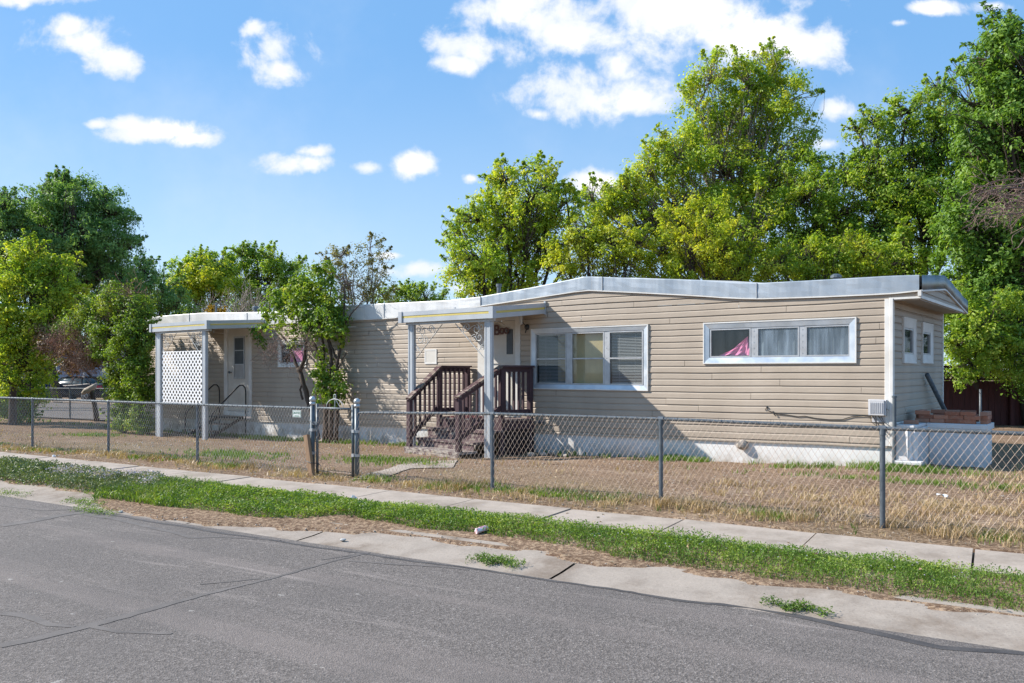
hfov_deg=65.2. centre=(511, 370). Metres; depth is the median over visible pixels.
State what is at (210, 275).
turning maple
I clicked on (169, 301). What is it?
dark hedge tree
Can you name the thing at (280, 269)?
maple
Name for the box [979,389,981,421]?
metal post
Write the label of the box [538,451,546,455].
stone
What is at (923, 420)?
brick
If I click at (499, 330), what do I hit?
boo sign
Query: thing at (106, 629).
crack seal
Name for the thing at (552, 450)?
stone
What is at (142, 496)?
verge grass
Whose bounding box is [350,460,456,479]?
garden path
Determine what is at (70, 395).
back fence
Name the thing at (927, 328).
window
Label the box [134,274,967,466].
mobile home
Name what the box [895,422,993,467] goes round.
concrete planter
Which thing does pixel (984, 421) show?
brick
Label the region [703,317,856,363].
window
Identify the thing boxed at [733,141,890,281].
round tree
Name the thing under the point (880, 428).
chain link fence
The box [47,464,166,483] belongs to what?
wild flowers
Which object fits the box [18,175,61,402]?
dark conifer
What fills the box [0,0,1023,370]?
sky
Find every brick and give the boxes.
[904,420,918,423]
[915,410,929,414]
[915,418,929,422]
[919,414,933,418]
[930,419,944,422]
[931,409,945,413]
[934,415,947,418]
[945,411,960,415]
[945,419,959,423]
[948,415,963,419]
[960,411,975,415]
[960,420,975,423]
[964,416,979,419]
[980,411,988,415]
[980,420,989,423]
[981,416,989,419]
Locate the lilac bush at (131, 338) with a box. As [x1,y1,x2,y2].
[26,267,165,433]
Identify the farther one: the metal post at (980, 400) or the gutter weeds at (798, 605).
the metal post at (980, 400)
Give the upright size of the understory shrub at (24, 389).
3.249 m
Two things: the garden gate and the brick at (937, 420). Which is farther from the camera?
the brick at (937, 420)
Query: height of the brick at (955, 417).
0.056 m
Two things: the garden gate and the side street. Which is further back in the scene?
the side street
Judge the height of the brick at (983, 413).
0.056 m
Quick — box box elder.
[0,228,95,424]
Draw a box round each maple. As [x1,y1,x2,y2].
[164,244,244,313]
[221,239,309,331]
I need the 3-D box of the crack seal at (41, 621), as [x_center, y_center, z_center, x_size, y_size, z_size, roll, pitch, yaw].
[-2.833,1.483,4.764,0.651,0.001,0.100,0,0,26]
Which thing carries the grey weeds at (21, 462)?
on the ground at (574, 553)
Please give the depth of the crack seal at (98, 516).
7.90 m
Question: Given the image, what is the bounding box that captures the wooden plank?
[303,434,314,476]
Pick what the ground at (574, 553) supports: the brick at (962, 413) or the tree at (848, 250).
the tree at (848, 250)
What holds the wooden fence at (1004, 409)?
on the ground at (574, 553)
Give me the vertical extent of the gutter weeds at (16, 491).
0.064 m
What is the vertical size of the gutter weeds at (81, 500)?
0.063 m
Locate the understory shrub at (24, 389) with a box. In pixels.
[0,354,59,423]
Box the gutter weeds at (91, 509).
[68,502,118,516]
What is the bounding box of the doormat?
[444,415,481,417]
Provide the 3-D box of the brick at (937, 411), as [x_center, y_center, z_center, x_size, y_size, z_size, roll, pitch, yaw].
[6.451,0.615,12.100,0.191,0.056,0.090,0,0,39]
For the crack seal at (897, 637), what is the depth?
4.99 m
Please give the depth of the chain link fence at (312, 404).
13.05 m
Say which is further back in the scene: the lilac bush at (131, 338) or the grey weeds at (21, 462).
the lilac bush at (131, 338)
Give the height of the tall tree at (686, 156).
12.971 m
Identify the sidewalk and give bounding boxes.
[0,452,1023,577]
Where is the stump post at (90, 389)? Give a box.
[81,383,99,421]
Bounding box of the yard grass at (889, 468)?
[0,417,1023,544]
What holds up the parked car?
on the ground at (574, 553)
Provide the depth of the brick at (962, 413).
11.41 m
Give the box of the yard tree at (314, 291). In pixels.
[247,259,366,442]
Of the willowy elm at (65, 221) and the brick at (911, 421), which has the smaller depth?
the brick at (911, 421)
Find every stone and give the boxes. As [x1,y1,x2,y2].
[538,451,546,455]
[547,449,557,454]
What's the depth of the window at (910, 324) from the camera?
12.24 m
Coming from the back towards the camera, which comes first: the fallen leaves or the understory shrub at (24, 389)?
the understory shrub at (24, 389)
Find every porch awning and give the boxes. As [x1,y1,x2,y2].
[149,319,264,439]
[398,301,545,457]
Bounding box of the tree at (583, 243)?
[536,211,660,281]
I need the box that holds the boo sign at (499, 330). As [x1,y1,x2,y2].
[494,322,508,334]
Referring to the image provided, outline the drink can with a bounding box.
[474,525,487,533]
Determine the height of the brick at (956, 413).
0.056 m
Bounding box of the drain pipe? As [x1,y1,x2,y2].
[925,373,946,409]
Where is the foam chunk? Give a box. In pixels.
[736,439,747,449]
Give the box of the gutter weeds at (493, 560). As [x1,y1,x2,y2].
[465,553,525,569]
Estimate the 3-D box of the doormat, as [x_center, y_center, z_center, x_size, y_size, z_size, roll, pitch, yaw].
[-0.824,0.881,15.308,0.800,0.014,0.510,0,0,38]
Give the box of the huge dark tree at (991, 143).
[920,0,1023,425]
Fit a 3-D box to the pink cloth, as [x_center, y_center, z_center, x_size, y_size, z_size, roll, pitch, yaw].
[3.531,-0.386,12.781,0.596,0.308,0.057,0,0,41]
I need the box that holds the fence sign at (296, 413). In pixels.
[293,410,300,417]
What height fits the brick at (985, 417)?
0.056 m
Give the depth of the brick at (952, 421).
11.52 m
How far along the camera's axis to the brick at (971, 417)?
11.37 m
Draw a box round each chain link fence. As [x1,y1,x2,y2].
[0,396,315,472]
[351,398,1023,535]
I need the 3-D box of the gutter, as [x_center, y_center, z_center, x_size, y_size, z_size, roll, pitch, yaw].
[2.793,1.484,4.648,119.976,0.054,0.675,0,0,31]
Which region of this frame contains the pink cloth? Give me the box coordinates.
[717,337,748,355]
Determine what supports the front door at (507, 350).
in the mobile home
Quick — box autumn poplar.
[308,231,400,304]
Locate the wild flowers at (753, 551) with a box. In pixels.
[319,502,1004,582]
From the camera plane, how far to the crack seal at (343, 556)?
6.50 m
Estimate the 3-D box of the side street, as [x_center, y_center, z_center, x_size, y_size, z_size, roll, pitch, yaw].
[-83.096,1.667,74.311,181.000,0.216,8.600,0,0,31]
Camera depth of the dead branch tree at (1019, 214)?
11.75 m
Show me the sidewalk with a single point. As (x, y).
(863, 545)
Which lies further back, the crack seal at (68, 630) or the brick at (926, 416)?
the brick at (926, 416)
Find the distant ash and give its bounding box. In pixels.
[371,278,449,303]
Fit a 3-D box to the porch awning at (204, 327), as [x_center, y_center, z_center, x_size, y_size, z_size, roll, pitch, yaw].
[-7.781,0.199,20.436,2.670,3.058,1.662,0,0,38]
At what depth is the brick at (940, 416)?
11.61 m
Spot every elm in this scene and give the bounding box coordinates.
[0,186,50,296]
[9,164,153,390]
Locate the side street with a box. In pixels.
[25,402,344,420]
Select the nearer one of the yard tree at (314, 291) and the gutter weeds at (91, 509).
the gutter weeds at (91, 509)
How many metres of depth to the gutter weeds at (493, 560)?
6.21 m
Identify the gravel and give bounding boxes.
[2,441,1023,614]
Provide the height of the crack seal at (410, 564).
0.003 m
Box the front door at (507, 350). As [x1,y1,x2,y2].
[478,316,520,416]
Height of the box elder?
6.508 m
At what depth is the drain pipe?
13.05 m
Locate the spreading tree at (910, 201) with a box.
[835,71,974,277]
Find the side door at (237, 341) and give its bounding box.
[223,328,251,416]
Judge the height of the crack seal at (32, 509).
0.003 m
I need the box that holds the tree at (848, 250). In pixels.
[751,221,915,282]
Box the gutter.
[0,480,1023,650]
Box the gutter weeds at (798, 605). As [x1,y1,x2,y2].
[759,593,834,616]
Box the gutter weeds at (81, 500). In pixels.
[59,496,109,506]
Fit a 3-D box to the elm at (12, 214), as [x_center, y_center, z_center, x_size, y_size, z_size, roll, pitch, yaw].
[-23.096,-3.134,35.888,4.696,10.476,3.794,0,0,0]
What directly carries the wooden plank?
on the ground at (574, 553)
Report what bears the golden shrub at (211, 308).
on the ground at (574, 553)
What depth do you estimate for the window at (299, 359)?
19.67 m
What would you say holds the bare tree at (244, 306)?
on the ground at (574, 553)
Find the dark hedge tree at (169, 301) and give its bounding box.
[122,251,202,315]
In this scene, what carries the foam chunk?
attached to the mobile home
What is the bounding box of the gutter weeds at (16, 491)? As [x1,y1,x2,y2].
[0,487,32,496]
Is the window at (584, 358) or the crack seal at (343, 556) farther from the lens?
the window at (584, 358)
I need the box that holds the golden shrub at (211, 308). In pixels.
[206,304,227,333]
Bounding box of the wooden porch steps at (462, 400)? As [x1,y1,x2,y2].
[404,365,534,458]
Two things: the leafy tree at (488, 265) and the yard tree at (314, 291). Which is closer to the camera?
the yard tree at (314, 291)
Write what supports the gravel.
on the ground at (574, 553)
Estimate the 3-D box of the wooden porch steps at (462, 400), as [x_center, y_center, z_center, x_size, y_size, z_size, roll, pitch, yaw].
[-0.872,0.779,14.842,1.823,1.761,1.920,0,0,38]
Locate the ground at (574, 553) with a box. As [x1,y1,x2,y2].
[0,374,1023,616]
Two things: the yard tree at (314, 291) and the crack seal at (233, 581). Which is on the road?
the crack seal at (233, 581)
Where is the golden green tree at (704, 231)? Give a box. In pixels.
[638,187,759,281]
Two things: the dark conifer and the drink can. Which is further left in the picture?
the dark conifer
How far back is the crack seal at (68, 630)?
4.84 m
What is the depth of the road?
4.67 m
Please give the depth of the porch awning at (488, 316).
14.15 m
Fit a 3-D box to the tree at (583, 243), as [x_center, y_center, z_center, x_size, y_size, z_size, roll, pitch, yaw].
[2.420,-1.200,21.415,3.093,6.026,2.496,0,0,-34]
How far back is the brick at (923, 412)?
11.76 m
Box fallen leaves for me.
[6,433,1016,608]
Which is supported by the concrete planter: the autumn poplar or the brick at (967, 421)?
the brick at (967, 421)
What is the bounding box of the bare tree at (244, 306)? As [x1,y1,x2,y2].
[181,273,291,313]
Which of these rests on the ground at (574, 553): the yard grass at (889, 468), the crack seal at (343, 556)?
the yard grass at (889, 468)
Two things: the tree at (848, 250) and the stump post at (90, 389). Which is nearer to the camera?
the tree at (848, 250)
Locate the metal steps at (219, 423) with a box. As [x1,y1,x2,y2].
[184,384,245,438]
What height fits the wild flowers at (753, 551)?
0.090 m
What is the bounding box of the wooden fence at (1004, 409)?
[944,366,1022,425]
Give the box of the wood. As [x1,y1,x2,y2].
[944,344,1006,380]
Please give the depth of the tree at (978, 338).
18.05 m
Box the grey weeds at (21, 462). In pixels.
[0,455,211,497]
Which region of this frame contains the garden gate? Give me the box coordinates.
[309,394,353,476]
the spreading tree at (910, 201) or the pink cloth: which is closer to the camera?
the pink cloth
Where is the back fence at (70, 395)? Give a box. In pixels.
[18,387,131,419]
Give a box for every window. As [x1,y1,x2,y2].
[278,339,306,366]
[531,324,648,390]
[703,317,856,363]
[901,317,916,363]
[921,322,933,363]
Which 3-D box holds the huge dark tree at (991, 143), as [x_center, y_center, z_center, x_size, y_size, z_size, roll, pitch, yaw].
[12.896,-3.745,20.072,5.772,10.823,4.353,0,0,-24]
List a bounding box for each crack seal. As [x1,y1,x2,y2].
[0,505,74,510]
[0,512,279,540]
[0,552,370,647]
[0,612,74,626]
[75,510,1023,654]
[90,625,170,633]
[204,578,259,583]
[320,552,364,559]
[350,560,469,569]
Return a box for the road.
[0,496,1023,682]
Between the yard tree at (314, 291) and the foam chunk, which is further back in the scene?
the yard tree at (314, 291)
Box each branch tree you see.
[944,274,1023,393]
[954,165,1023,249]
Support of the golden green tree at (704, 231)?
on the ground at (574, 553)
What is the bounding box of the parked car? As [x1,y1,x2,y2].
[50,376,116,399]
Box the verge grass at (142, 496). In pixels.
[0,465,1023,611]
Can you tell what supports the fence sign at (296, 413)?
attached to the chain link fence at (312, 404)
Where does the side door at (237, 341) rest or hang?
in the mobile home
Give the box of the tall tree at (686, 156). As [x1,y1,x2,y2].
[559,36,827,281]
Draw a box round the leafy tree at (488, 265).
[432,150,587,321]
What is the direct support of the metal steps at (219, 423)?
on the ground at (574, 553)
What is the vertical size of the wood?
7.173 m
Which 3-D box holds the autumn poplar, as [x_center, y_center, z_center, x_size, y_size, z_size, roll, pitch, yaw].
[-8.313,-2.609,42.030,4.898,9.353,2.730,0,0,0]

